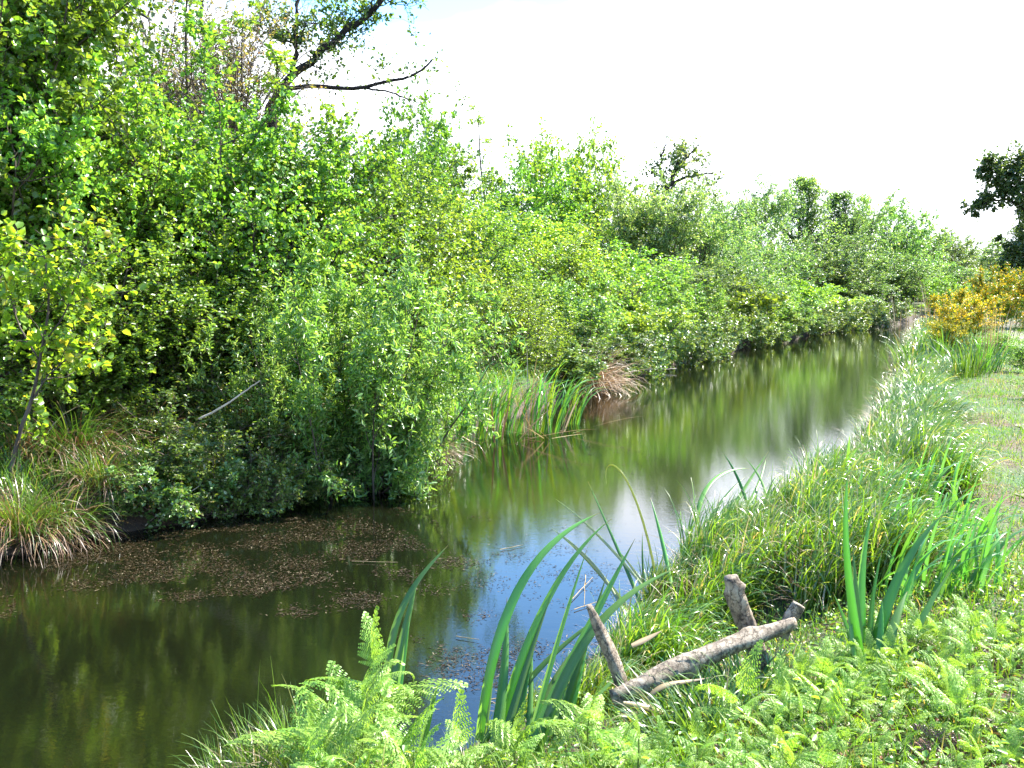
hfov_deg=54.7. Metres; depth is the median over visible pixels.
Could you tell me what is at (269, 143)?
hawthorn tree
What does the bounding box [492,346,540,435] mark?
clump
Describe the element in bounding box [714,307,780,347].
waterside shrub
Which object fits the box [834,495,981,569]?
sedge tussock
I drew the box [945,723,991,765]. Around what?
bracken fern
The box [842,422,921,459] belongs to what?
sedge tussock
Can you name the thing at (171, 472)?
bramble bush
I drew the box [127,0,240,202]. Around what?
sparse tree
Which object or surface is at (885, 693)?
bracken fern
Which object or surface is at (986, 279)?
distant tree
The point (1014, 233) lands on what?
dark conical tree
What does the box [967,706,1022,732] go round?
bracken fern
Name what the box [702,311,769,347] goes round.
waterside shrub
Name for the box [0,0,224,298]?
alder tree
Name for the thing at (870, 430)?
sedge tussock
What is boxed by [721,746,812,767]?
bracken fern
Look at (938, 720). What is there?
verge herbs
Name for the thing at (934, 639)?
dead fern
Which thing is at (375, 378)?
willow bush
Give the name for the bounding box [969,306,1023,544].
path
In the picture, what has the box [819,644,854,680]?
bracken fern
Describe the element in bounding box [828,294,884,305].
waterside shrub
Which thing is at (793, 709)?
bracken fern
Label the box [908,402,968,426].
sedge tussock
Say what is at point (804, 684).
bracken fern
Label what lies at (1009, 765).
dead fern
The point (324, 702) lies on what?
bracken fern
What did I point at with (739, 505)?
sedge tussock
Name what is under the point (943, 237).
distant tree
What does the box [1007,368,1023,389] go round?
leafy shrub
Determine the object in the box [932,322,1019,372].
iris clump
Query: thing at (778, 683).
bracken fern
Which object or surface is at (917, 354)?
sedge tussock
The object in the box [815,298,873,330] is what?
waterside shrub
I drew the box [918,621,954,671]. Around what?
bracken fern
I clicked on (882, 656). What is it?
bracken fern
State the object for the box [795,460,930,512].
sedge tussock
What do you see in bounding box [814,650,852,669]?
bracken fern
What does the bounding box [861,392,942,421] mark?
sedge tussock
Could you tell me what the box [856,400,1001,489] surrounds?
sedge tussock
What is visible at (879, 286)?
distant tree
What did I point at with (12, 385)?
hawthorn tree
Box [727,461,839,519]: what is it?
sedge tussock
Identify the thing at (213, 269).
hawthorn tree
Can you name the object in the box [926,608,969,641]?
bracken fern
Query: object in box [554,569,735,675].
sedge tussock
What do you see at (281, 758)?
grass tuft
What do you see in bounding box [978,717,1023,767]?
bracken fern
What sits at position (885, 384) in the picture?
sedge tussock
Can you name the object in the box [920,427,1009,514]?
broad reed
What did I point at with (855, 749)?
bracken fern
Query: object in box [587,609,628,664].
sedge tussock
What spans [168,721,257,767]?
grass tuft
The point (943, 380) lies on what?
sedge tussock
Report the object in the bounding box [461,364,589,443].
dead reed
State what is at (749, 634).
fallen branch
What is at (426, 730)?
cattail shoot
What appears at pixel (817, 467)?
sedge tussock
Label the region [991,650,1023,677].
bracken fern
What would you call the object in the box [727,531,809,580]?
sedge tussock
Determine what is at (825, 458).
sedge tussock
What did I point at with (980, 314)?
broom bush
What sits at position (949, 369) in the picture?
sedge tussock
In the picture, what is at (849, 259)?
distant tree
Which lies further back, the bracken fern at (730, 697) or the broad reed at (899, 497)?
the broad reed at (899, 497)
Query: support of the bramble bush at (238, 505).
on the ground at (134, 522)
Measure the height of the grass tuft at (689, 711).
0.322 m
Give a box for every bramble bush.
[0,327,229,430]
[36,439,213,485]
[62,373,308,483]
[90,328,266,438]
[163,421,306,526]
[176,399,356,511]
[475,321,610,361]
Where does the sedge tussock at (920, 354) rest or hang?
on the ground at (134, 522)
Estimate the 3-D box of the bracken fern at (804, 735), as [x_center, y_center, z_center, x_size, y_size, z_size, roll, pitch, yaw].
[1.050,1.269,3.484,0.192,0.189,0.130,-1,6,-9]
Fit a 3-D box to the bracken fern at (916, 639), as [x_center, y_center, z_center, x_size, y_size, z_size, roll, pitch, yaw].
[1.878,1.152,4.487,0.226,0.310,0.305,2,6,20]
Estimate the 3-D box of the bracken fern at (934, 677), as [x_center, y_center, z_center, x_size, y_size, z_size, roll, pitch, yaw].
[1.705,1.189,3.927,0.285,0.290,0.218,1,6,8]
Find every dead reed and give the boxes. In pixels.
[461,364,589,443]
[509,358,631,438]
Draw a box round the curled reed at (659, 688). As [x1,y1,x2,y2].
[647,677,710,699]
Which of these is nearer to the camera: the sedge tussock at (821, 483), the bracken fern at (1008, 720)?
the bracken fern at (1008, 720)
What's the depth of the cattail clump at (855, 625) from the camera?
4.61 m
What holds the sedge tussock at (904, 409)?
on the ground at (134, 522)
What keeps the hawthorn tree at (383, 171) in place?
on the ground at (134, 522)
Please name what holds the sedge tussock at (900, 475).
on the ground at (134, 522)
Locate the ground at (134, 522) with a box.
[0,300,1023,767]
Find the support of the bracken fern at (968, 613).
on the ground at (134, 522)
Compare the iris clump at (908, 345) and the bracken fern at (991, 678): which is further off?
the iris clump at (908, 345)
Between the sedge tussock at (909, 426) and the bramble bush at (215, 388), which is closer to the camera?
the sedge tussock at (909, 426)
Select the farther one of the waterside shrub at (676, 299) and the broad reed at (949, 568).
the waterside shrub at (676, 299)
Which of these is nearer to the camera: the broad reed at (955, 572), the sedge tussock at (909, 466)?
the broad reed at (955, 572)
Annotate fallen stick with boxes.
[198,380,259,419]
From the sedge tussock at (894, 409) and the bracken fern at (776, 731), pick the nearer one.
the bracken fern at (776, 731)
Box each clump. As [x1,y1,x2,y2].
[430,376,506,447]
[439,347,488,433]
[453,354,530,441]
[475,513,676,766]
[488,357,564,436]
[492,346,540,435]
[529,359,601,434]
[560,371,608,425]
[833,474,948,675]
[880,328,950,365]
[906,318,978,359]
[923,332,1017,379]
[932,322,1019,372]
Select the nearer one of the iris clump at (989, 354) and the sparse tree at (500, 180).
the iris clump at (989, 354)
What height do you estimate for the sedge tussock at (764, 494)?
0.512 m
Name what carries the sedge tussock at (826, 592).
on the ground at (134, 522)
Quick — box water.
[0,323,912,767]
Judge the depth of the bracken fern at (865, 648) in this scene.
4.30 m
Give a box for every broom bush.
[918,286,1011,349]
[923,313,973,353]
[962,262,1023,341]
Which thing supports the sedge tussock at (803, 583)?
on the ground at (134, 522)
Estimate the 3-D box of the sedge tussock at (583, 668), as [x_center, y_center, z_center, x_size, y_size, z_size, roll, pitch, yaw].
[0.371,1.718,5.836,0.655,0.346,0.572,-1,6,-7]
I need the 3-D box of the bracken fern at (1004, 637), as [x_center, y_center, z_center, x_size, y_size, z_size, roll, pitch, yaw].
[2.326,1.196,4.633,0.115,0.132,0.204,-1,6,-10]
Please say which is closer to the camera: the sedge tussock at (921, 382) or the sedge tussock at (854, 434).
the sedge tussock at (854, 434)
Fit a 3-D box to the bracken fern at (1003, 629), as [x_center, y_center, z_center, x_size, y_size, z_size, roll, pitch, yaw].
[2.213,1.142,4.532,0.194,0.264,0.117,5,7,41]
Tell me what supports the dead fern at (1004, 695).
on the ground at (134, 522)
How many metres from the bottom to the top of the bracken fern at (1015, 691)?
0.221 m
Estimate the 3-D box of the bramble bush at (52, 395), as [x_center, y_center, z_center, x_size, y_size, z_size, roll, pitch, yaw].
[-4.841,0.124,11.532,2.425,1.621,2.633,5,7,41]
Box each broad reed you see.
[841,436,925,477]
[858,451,934,494]
[868,512,1011,601]
[881,461,970,532]
[898,494,1016,612]
[902,493,986,556]
[905,437,964,506]
[915,513,1015,594]
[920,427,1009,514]
[933,458,1020,550]
[937,492,1023,603]
[950,482,1023,547]
[952,486,1023,577]
[961,496,1023,596]
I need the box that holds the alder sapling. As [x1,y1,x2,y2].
[0,192,146,485]
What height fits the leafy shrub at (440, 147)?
8.695 m
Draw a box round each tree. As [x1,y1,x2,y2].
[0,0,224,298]
[0,0,234,400]
[0,26,243,415]
[0,193,267,437]
[7,44,256,395]
[9,63,240,399]
[9,243,272,417]
[88,0,275,156]
[90,33,180,116]
[102,0,198,61]
[104,0,354,174]
[106,128,393,367]
[106,212,324,408]
[113,4,352,167]
[125,2,435,382]
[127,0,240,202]
[167,0,300,171]
[170,187,312,414]
[172,0,476,144]
[188,95,436,379]
[231,184,364,349]
[301,133,480,361]
[427,120,507,257]
[446,104,558,215]
[641,127,724,249]
[754,243,834,301]
[761,173,869,280]
[784,247,875,295]
[788,233,895,298]
[807,188,898,270]
[829,188,914,285]
[829,256,904,299]
[834,245,946,304]
[865,262,950,304]
[867,195,953,302]
[891,218,966,301]
[893,255,984,301]
[915,228,996,287]
[934,268,996,305]
[938,234,1008,286]
[957,241,1011,281]
[960,139,1023,276]
[988,208,1023,278]
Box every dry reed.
[885,287,930,340]
[917,272,969,322]
[975,298,1023,354]
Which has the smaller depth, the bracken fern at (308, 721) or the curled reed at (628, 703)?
the bracken fern at (308, 721)
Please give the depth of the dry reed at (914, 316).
43.99 m
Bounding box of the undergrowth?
[0,329,689,546]
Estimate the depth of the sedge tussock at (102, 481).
9.64 m
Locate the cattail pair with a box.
[383,548,445,734]
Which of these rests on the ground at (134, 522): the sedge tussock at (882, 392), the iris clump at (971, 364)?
the iris clump at (971, 364)
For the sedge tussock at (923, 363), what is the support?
on the ground at (134, 522)
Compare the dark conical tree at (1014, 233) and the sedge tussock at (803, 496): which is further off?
the dark conical tree at (1014, 233)
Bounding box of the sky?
[82,0,1023,276]
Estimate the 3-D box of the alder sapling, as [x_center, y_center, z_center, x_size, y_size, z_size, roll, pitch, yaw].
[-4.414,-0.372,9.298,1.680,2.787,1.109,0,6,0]
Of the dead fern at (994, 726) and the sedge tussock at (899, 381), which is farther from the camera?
the sedge tussock at (899, 381)
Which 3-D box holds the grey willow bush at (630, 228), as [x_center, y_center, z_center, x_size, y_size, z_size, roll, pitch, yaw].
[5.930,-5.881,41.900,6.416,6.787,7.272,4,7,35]
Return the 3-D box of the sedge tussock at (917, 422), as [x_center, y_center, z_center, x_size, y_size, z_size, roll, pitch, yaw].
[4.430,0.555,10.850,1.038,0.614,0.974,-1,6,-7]
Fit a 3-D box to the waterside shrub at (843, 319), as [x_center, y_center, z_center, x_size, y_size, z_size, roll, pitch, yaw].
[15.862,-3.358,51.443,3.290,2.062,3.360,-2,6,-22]
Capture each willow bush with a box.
[181,277,419,501]
[262,233,528,502]
[319,332,465,486]
[568,163,726,295]
[596,193,775,301]
[614,253,767,322]
[672,212,792,294]
[688,253,798,315]
[692,169,820,294]
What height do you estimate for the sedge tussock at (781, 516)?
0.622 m
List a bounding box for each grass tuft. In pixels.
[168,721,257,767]
[169,669,301,767]
[200,656,321,767]
[225,673,358,767]
[412,734,489,767]
[422,722,526,767]
[561,656,760,755]
[595,658,815,758]
[605,655,794,745]
[651,628,838,723]
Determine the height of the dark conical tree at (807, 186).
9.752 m
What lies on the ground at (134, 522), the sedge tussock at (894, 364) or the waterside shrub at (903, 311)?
the waterside shrub at (903, 311)
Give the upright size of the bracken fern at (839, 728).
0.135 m
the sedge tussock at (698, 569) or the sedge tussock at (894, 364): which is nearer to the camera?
the sedge tussock at (698, 569)
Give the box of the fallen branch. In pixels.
[586,574,804,733]
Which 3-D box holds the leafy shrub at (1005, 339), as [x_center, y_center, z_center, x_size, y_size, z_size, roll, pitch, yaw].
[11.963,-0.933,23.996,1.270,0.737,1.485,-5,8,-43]
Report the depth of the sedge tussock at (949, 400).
13.59 m
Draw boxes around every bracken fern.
[224,685,378,763]
[265,676,376,747]
[271,659,404,767]
[289,702,396,767]
[289,703,343,767]
[299,606,467,738]
[326,644,427,767]
[343,697,463,767]
[358,720,460,767]
[414,685,533,767]
[480,700,549,767]
[518,737,584,767]
[530,674,647,767]
[553,712,709,767]
[605,710,673,767]
[653,715,678,767]
[675,707,746,767]
[678,751,697,767]
[693,639,776,742]
[704,720,755,767]
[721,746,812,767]
[728,720,770,767]
[734,703,800,740]
[741,724,810,767]
[748,732,842,767]
[753,740,818,767]
[756,687,811,720]
[759,646,846,699]
[760,676,817,739]
[761,653,799,720]
[762,661,790,679]
[772,667,823,709]
[773,669,784,705]
[774,683,821,740]
[785,712,825,748]
[786,637,852,688]
[788,667,855,730]
[789,649,819,684]
[791,724,846,767]
[798,649,813,668]
[799,682,838,728]
[800,735,833,764]
[805,688,827,719]
[806,667,888,716]
[811,674,847,700]
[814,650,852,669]
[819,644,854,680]
[820,731,890,767]
[821,678,859,750]
[826,634,852,663]
[828,708,860,733]
[829,628,910,681]
[831,670,880,715]
[832,654,879,700]
[833,637,881,676]
[837,603,880,646]
[840,718,884,739]
[844,640,871,692]
[852,688,905,731]
[852,703,903,758]
[852,730,893,767]
[859,671,916,715]
[862,625,910,667]
[864,645,923,690]
[866,605,909,647]
[875,622,925,688]
[876,605,940,650]
[884,730,920,759]
[886,653,921,698]
[891,647,917,677]
[892,712,973,740]
[899,643,970,700]
[899,672,992,742]
[899,743,939,767]
[900,600,956,659]
[901,611,938,647]
[907,616,968,652]
[907,688,932,716]
[912,650,973,728]
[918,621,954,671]
[919,651,967,674]
[923,710,969,750]
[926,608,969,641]
[926,664,992,691]
[929,641,1002,695]
[930,654,996,724]
[936,653,980,687]
[937,738,981,767]
[940,618,992,677]
[942,661,982,692]
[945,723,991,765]
[947,607,993,647]
[952,594,989,637]
[954,612,1019,662]
[966,730,983,767]
[967,688,1003,720]
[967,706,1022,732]
[970,610,993,634]
[977,606,1021,648]
[978,660,1015,701]
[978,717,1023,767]
[983,636,1023,668]
[984,668,1014,689]
[989,725,1023,767]
[990,683,1023,746]
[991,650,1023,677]
[998,630,1023,644]
[999,611,1023,638]
[999,617,1023,652]
[1003,681,1023,699]
[1010,664,1023,682]
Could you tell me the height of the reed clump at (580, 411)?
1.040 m
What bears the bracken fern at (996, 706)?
on the ground at (134, 522)
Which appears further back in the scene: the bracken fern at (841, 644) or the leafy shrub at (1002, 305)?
the leafy shrub at (1002, 305)
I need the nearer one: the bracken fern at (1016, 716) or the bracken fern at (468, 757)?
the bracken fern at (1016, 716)
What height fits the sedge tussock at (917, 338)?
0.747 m
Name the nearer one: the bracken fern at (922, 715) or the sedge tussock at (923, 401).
the bracken fern at (922, 715)
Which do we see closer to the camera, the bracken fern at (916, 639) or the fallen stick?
the bracken fern at (916, 639)
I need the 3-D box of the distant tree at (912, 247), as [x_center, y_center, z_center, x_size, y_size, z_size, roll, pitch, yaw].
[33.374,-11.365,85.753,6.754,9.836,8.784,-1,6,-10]
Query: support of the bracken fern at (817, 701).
on the ground at (134, 522)
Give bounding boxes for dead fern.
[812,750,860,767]
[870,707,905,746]
[875,735,965,767]
[901,663,992,684]
[907,630,957,649]
[910,723,998,753]
[959,640,994,663]
[967,717,1009,738]
[968,693,1014,702]
[1000,757,1023,767]
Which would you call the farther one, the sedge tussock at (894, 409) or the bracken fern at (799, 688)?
the sedge tussock at (894, 409)
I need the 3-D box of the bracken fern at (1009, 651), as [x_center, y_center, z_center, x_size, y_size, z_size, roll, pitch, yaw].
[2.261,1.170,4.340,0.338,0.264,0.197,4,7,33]
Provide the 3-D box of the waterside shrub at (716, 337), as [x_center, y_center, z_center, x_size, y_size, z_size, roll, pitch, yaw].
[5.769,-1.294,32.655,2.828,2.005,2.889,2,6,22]
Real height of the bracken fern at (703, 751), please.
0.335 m
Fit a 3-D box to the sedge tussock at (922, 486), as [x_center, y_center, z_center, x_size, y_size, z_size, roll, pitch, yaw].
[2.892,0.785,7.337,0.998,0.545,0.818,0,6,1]
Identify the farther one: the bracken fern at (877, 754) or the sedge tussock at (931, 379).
the sedge tussock at (931, 379)
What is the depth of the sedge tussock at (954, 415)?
12.25 m
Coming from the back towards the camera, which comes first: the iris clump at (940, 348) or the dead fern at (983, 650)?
the iris clump at (940, 348)
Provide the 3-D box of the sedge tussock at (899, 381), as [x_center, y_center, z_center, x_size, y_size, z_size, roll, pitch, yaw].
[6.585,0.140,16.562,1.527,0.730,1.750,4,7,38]
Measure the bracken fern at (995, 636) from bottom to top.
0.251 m
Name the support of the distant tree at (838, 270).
on the ground at (134, 522)
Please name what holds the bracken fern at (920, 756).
on the ground at (134, 522)
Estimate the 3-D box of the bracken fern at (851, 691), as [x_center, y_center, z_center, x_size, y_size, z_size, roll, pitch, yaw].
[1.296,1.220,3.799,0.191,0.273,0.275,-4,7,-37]
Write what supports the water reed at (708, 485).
on the water
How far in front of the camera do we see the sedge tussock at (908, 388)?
16.29 m
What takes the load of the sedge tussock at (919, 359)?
on the ground at (134, 522)
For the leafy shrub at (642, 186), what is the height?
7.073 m
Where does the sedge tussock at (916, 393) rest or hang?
on the ground at (134, 522)
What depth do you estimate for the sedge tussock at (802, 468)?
9.45 m
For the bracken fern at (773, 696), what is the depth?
4.05 m
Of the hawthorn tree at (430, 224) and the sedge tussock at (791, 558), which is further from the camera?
the hawthorn tree at (430, 224)
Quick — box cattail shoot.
[417,682,438,751]
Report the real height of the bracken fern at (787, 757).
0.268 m
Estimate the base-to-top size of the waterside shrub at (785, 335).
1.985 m
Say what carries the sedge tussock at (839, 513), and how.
on the ground at (134, 522)
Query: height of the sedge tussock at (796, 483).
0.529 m
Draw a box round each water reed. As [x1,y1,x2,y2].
[553,464,672,617]
[696,443,825,521]
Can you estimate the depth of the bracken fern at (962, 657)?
3.91 m
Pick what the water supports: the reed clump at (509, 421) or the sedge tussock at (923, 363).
the reed clump at (509, 421)
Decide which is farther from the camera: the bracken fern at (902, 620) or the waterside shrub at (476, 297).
the waterside shrub at (476, 297)
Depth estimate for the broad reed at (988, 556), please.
5.49 m
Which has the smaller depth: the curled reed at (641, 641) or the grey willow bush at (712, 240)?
the curled reed at (641, 641)
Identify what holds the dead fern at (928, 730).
on the ground at (134, 522)
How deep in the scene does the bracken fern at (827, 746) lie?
3.24 m
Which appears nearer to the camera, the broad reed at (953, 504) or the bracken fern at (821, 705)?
the bracken fern at (821, 705)
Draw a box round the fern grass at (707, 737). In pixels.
[241,531,1023,767]
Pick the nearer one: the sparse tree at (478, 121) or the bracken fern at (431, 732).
the bracken fern at (431, 732)
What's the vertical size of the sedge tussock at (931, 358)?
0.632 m
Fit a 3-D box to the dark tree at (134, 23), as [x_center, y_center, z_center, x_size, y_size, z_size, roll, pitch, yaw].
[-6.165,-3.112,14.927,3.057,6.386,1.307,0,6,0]
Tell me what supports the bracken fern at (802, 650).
on the ground at (134, 522)
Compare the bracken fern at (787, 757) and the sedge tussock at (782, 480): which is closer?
the bracken fern at (787, 757)
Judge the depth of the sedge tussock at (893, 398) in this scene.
15.07 m
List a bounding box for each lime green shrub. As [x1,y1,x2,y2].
[360,173,514,356]
[400,201,582,322]
[444,183,613,329]
[458,272,604,371]
[472,223,656,335]
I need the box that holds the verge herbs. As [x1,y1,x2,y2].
[609,345,1023,767]
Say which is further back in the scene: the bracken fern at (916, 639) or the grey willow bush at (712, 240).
the grey willow bush at (712, 240)
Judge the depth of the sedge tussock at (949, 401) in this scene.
13.10 m
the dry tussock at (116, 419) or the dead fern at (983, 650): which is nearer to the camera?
the dead fern at (983, 650)
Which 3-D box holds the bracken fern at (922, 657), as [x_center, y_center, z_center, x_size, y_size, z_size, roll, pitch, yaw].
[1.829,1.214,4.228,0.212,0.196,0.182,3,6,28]
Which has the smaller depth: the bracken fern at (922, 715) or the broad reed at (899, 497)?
the bracken fern at (922, 715)
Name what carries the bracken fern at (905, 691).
on the ground at (134, 522)
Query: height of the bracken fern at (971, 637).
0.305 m
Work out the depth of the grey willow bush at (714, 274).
36.77 m
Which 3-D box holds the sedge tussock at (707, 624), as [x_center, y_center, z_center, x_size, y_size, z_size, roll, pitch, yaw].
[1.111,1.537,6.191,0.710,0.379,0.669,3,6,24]
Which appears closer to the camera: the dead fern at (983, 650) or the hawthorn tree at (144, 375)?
the dead fern at (983, 650)
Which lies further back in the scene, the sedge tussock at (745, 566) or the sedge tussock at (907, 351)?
the sedge tussock at (907, 351)
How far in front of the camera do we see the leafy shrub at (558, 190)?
41.68 m
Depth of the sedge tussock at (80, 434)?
10.08 m
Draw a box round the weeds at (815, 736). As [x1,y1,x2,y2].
[307,547,1023,767]
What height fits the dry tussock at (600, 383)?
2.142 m
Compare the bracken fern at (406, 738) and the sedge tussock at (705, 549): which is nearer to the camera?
the bracken fern at (406, 738)
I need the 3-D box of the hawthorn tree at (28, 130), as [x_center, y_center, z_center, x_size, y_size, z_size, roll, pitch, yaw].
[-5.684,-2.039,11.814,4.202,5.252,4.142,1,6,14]
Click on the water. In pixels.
(128, 673)
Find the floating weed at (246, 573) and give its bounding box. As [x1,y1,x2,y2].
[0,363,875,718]
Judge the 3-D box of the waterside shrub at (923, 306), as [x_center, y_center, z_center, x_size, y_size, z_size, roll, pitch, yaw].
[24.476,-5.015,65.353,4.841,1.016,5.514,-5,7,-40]
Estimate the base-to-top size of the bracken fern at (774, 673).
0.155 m
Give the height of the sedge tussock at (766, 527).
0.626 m
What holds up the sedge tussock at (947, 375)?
on the ground at (134, 522)
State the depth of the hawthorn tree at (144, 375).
11.39 m
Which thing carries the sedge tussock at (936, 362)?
on the ground at (134, 522)
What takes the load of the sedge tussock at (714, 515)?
on the ground at (134, 522)
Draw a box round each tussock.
[0,387,174,491]
[0,395,131,491]
[0,458,118,567]
[0,468,147,559]
[32,431,157,517]
[57,394,199,439]
[58,387,211,458]
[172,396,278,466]
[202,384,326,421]
[424,413,483,465]
[490,671,543,713]
[534,338,655,399]
[537,632,660,714]
[539,651,608,689]
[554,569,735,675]
[570,581,708,678]
[586,579,702,633]
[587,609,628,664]
[606,582,684,626]
[614,542,782,636]
[617,540,711,606]
[619,551,691,605]
[629,479,766,567]
[643,515,759,590]
[652,533,693,568]
[655,540,759,593]
[659,516,812,622]
[670,488,771,545]
[671,597,736,651]
[697,489,763,525]
[700,502,819,578]
[710,486,787,549]
[725,487,875,585]
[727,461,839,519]
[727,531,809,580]
[728,487,818,551]
[739,475,788,508]
[748,459,872,534]
[754,531,892,610]
[755,469,951,571]
[756,471,909,549]
[759,470,831,510]
[760,441,863,482]
[762,521,898,610]
[765,466,802,497]
[767,441,875,486]
[767,454,888,513]
[769,439,899,499]
[773,438,865,491]
[777,436,885,481]
[781,430,863,480]
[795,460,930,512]
[800,474,983,589]
[823,409,908,455]
[828,432,875,453]
[830,463,936,515]
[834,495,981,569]
[835,419,921,455]
[838,417,936,466]
[839,435,878,460]
[841,438,923,485]
[842,407,913,448]
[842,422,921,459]
[844,423,864,447]
[845,391,935,427]
[852,445,918,488]
[853,400,924,443]
[853,411,939,448]
[854,489,907,519]
[855,455,964,515]
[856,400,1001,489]
[858,386,924,421]
[860,376,930,416]
[860,416,906,449]
[861,372,936,405]
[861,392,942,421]
[862,388,926,417]
[864,460,935,487]
[867,383,970,409]
[867,384,1000,421]
[867,404,985,456]
[869,368,953,394]
[873,358,937,381]
[873,379,943,401]
[874,367,967,390]
[874,374,898,392]
[874,382,892,400]
[876,392,964,419]
[877,338,908,371]
[878,366,961,394]
[878,390,972,421]
[878,413,933,431]
[880,352,907,370]
[883,346,943,371]
[885,358,903,374]
[885,444,944,484]
[886,370,959,393]
[886,394,958,420]
[886,411,954,433]
[887,358,949,379]
[887,360,956,387]
[888,344,926,361]
[889,335,929,354]
[893,433,1020,499]
[894,403,967,427]
[896,328,911,344]
[896,349,945,368]
[899,379,973,398]
[900,349,931,363]
[900,385,967,402]
[903,321,935,334]
[903,330,932,344]
[903,378,962,391]
[904,323,931,338]
[906,331,931,342]
[906,349,947,368]
[906,356,944,371]
[907,404,987,459]
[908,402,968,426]
[909,387,983,414]
[917,391,979,415]
[920,359,966,378]
[924,436,992,464]
[926,448,1002,493]
[927,351,967,369]
[927,366,964,385]
[929,375,953,385]
[929,402,977,425]
[931,416,993,450]
[934,352,966,368]
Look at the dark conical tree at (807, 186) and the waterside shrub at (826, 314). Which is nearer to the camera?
the waterside shrub at (826, 314)
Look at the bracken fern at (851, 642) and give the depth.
4.43 m
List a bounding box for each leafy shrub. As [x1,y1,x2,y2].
[346,69,478,321]
[407,119,503,306]
[468,151,615,306]
[477,115,631,294]
[524,234,705,324]
[536,115,649,295]
[581,179,675,307]
[912,273,976,314]
[965,283,1022,322]
[978,330,1023,355]
[991,340,1023,371]
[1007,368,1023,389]
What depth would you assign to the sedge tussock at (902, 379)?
18.71 m
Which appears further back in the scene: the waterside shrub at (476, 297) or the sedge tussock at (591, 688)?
the waterside shrub at (476, 297)
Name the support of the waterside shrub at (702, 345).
on the ground at (134, 522)
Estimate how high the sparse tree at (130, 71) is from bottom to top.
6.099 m
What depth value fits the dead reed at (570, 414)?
15.85 m
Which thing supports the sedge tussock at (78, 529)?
on the ground at (134, 522)
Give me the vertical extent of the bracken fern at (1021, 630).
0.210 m
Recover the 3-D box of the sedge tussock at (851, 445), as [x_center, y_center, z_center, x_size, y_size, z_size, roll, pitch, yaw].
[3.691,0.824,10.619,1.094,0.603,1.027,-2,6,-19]
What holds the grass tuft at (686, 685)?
on the ground at (134, 522)
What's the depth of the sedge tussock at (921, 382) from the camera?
16.44 m
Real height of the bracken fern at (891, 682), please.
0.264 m
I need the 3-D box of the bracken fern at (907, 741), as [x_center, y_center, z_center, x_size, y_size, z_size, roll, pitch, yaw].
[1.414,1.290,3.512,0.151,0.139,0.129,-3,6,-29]
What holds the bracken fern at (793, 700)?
on the ground at (134, 522)
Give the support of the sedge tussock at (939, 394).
on the ground at (134, 522)
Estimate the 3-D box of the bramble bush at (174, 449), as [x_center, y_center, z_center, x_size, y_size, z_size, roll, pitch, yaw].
[-3.419,0.469,10.950,2.324,1.112,2.523,4,7,34]
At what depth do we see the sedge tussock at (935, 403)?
12.77 m
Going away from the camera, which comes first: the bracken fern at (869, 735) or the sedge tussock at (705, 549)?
the bracken fern at (869, 735)
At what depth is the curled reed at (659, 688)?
4.34 m
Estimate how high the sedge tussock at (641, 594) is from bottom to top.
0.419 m
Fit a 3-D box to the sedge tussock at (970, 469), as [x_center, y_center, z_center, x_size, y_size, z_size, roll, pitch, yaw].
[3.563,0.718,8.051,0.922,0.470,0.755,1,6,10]
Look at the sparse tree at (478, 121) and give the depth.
45.91 m
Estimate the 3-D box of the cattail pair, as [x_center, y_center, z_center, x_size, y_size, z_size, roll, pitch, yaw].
[-0.527,1.284,5.014,0.170,0.873,0.469,4,7,32]
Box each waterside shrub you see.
[105,444,246,530]
[368,271,512,383]
[495,339,613,387]
[517,264,630,356]
[558,330,656,380]
[573,293,699,350]
[595,324,680,378]
[602,286,699,349]
[619,322,700,368]
[624,270,730,338]
[649,318,718,366]
[669,313,746,354]
[680,318,732,360]
[685,274,789,329]
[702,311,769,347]
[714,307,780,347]
[735,309,796,343]
[742,274,834,331]
[755,270,847,316]
[760,304,814,337]
[778,303,828,333]
[790,300,838,335]
[792,292,879,310]
[802,302,850,333]
[813,299,863,332]
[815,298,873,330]
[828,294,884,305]
[842,296,889,329]
[853,296,903,326]
[872,295,911,325]
[885,302,927,315]
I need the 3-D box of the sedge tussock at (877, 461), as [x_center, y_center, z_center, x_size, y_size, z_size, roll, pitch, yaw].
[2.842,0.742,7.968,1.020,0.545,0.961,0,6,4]
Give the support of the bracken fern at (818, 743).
on the ground at (134, 522)
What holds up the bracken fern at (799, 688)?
on the ground at (134, 522)
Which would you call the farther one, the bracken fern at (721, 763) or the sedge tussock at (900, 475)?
the sedge tussock at (900, 475)
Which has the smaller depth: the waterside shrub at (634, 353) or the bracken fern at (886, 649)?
the bracken fern at (886, 649)
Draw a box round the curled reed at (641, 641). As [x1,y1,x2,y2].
[631,631,660,647]
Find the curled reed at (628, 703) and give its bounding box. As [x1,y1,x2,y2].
[622,701,687,716]
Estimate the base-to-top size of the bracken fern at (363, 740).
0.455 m
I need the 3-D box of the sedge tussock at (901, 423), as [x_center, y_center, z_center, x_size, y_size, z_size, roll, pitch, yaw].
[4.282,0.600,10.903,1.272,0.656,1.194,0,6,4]
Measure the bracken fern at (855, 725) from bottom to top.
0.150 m

